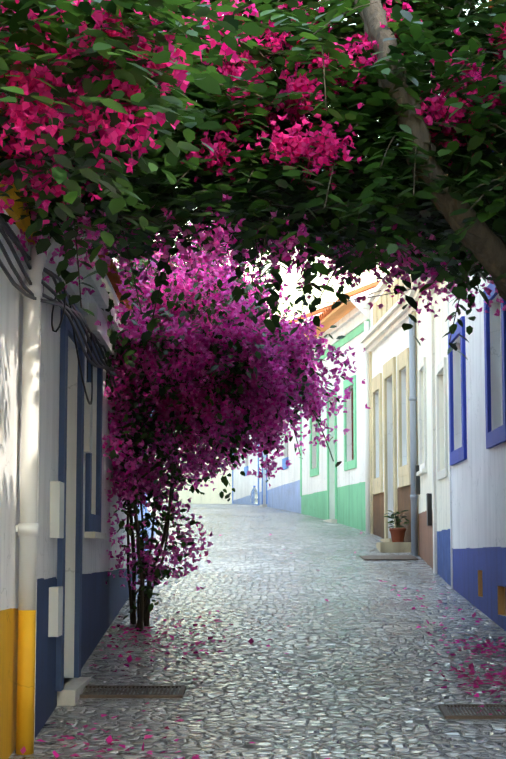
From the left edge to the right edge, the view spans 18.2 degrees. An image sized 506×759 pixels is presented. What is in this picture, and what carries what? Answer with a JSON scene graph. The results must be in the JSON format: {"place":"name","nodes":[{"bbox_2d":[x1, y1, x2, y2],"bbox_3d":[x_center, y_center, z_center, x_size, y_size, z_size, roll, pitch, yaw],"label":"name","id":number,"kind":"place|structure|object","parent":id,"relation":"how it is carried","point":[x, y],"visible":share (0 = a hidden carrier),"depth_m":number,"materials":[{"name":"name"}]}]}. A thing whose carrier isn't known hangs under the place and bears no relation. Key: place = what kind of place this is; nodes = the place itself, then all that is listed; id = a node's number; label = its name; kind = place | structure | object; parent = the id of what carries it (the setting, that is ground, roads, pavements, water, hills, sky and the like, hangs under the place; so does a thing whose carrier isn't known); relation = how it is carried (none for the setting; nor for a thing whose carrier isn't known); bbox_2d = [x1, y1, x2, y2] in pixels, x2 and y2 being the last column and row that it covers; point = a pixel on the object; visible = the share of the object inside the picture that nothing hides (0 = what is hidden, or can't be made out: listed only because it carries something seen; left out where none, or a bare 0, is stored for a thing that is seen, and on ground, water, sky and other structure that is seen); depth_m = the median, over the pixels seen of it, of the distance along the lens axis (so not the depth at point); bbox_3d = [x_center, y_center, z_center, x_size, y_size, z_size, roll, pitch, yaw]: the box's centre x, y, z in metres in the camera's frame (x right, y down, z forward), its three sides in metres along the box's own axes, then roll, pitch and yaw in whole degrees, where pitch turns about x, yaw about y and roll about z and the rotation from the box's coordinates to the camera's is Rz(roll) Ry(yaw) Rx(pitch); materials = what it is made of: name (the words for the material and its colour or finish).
{"place":"outdoors","nodes":[
{"label":"outdoors","id":0,"kind":"place"},
{"bbox_2d":[0,49,36,758],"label":"yellow house","id":1,"kind":"structure","parent":0,"point":[11,319],"depth_m":7.37,"materials":[{"name":"paint"}]},
{"bbox_2d":[15,224,76,754],"bbox_3d":[-1.049,0.412,7.937,0.220,2.888,0.768,0,-6,1],"label":"downpipe","id":2,"kind":"object","parent":1,"relation":"attached to","point":[27,528],"visible":0.79,"depth_m":7.55,"materials":[{"name":"white plastic"}]},
{"bbox_2d":[30,201,135,738],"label":"house","id":3,"kind":"structure","parent":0,"point":[80,602],"depth_m":9.68,"materials":[{"name":"white paint"}]},
{"bbox_2d":[0,216,124,404],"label":"cables","id":4,"kind":"object","parent":3,"relation":"attached to","point":[67,309],"depth_m":8.28,"materials":[{"name":"black plastic"}]},
{"bbox_2d":[8,504,505,758],"bbox_3d":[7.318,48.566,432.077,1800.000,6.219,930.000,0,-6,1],"label":"street ground","id":5,"kind":"structure","parent":0,"point":[349,675],"depth_m":10.45,"materials":[{"name":"grey stone"}]},
{"bbox_2d":[108,249,172,584],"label":"house","id":6,"kind":"structure","parent":5,"relation":"on","point":[144,512],"depth_m":17.93,"materials":[{"name":"paint"}]},
{"bbox_2d":[0,0,505,359],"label":"bougainvillea","id":7,"kind":"object","parent":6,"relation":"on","point":[169,167],"depth_m":7.78,"materials":[{"name":"plant"}]},
{"bbox_2d":[14,190,505,341],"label":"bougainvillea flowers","id":8,"kind":"object","parent":7,"relation":"attached to","point":[293,241],"visible":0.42,"depth_m":8.19,"materials":[{"name":"plant"}]},
{"bbox_2d":[0,0,505,228],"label":"bougainvillea flowers","id":9,"kind":"object","parent":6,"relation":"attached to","point":[20,112],"visible":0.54,"depth_m":6.23,"materials":[{"name":"pink plant"}]},
{"bbox_2d":[157,431,231,503],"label":"cream house","id":10,"kind":"structure","parent":5,"relation":"on","point":[210,496],"depth_m":42.44,"materials":[{"name":"beige paint"}]},
{"bbox_2d":[106,312,316,619],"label":"bougainvillea flowers","id":11,"kind":"object","parent":5,"relation":"on","point":[182,467],"depth_m":12.10,"materials":[{"name":"purple plant"}]},
{"bbox_2d":[98,221,370,631],"bbox_3d":[-0.131,0.264,12.884,2.127,3.546,4.406,0,-6,1],"label":"bougainvillea shrub","id":12,"kind":"object","parent":5,"relation":"on","point":[269,406],"depth_m":12.09,"materials":[{"name":"purple plant"}]},
{"bbox_2d":[105,297,333,478],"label":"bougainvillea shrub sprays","id":13,"kind":"object","parent":12,"relation":"attached to","point":[272,428],"visible":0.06,"depth_m":12.25,"materials":[{"name":"plant"}]},
{"bbox_2d":[251,486,257,503],"bbox_3d":[0.030,2.575,35.334,0.160,0.400,0.156,0,-6,1],"label":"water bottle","id":14,"kind":"object","parent":5,"relation":"on","point":[254,496],"visible":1,"depth_m":35.27,"materials":[{"name":"blue plastic"}]},
{"bbox_2d":[20,532,505,758],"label":"fallen petals","id":15,"kind":"object","parent":5,"relation":"on","point":[109,739],"visible":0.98,"depth_m":10.61,"materials":[{"name":"pink plant"}]},
{"bbox_2d":[232,305,330,513],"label":"blue house","id":16,"kind":"structure","parent":5,"relation":"on","point":[282,491],"depth_m":33.18,"materials":[{"name":"paint"}]},
{"bbox_2d":[80,685,505,718],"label":"drain grates","id":17,"kind":"object","parent":5,"relation":"on","point":[441,707],"visible":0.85,"depth_m":8.98,"materials":[{"name":"metal"}]},
{"bbox_2d":[300,279,381,530],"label":"green house","id":18,"kind":"structure","parent":5,"relation":"on","point":[330,492],"depth_m":25.70,"materials":[{"name":"paint"}]},
{"bbox_2d":[266,289,411,319],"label":"overhead cables","id":19,"kind":"object","parent":18,"relation":"attached to","point":[339,301],"visible":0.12,"depth_m":16.49,"materials":[{"name":"black plastic"}]},
{"bbox_2d":[364,321,369,533],"bbox_3d":[1.707,0.727,23.516,0.089,3.209,0.089,0,-6,1],"label":"white downpipe","id":20,"kind":"object","parent":18,"relation":"attached to","point":[367,443],"visible":0.58,"depth_m":23.46,"materials":[{"name":"white plastic"}]},
{"bbox_2d":[359,555,418,559],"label":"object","id":21,"kind":"object","parent":5,"relation":"on","point":[388,557],"visible":1,"depth_m":18.65,"materials":[{"name":"stone"}]},
{"bbox_2d":[360,265,418,554],"bbox_3d":[3.303,0.628,21.521,3.481,4.150,4.374,0,-6,1],"label":"house facade","id":22,"kind":"object","parent":5,"relation":"on","point":[384,339],"visible":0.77,"depth_m":21.79,"materials":[{"name":"white paint"}]},
{"bbox_2d":[376,528,410,552],"bbox_3d":[1.801,2.069,20.076,0.420,0.355,0.800,0,-6,1],"label":"flower pot","id":23,"kind":"object","parent":5,"relation":"on","point":[397,544],"visible":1,"depth_m":19.68,"materials":[{"name":"ceramic"}]},
{"bbox_2d":[384,510,409,527],"bbox_3d":[1.825,1.786,20.019,0.372,0.264,0.391,0,-6,1],"label":"pot plant","id":24,"kind":"object","parent":23,"relation":"in","point":[396,517],"depth_m":20.00,"materials":[{"name":"green plant"}]},
{"bbox_2d":[409,315,417,555],"bbox_3d":[1.955,0.701,19.288,0.095,2.987,0.095,0,-6,1],"label":"grey downpipe","id":25,"kind":"object","parent":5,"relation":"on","point":[413,444],"visible":0.83,"depth_m":19.26,"materials":[{"name":"grey metal"}]},
{"bbox_2d":[403,274,432,568],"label":"cream house","id":26,"kind":"structure","parent":5,"relation":"on","point":[423,479],"depth_m":18.30,"materials":[{"name":"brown paint"}]},
{"bbox_2d":[418,268,452,588],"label":"cream house","id":27,"kind":"structure","parent":5,"relation":"on","point":[442,511],"depth_m":16.45,"materials":[{"name":"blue paint"}]},
{"bbox_2d":[447,151,505,630],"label":"blue house","id":28,"kind":"structure","parent":5,"relation":"on","point":[477,414],"depth_m":13.35,"materials":[{"name":"paint"}]},
{"bbox_2d":[154,0,487,320],"label":"sky","id":29,"kind":"structure","parent":0,"point":[290,279],"materials":[{"name":"white"}]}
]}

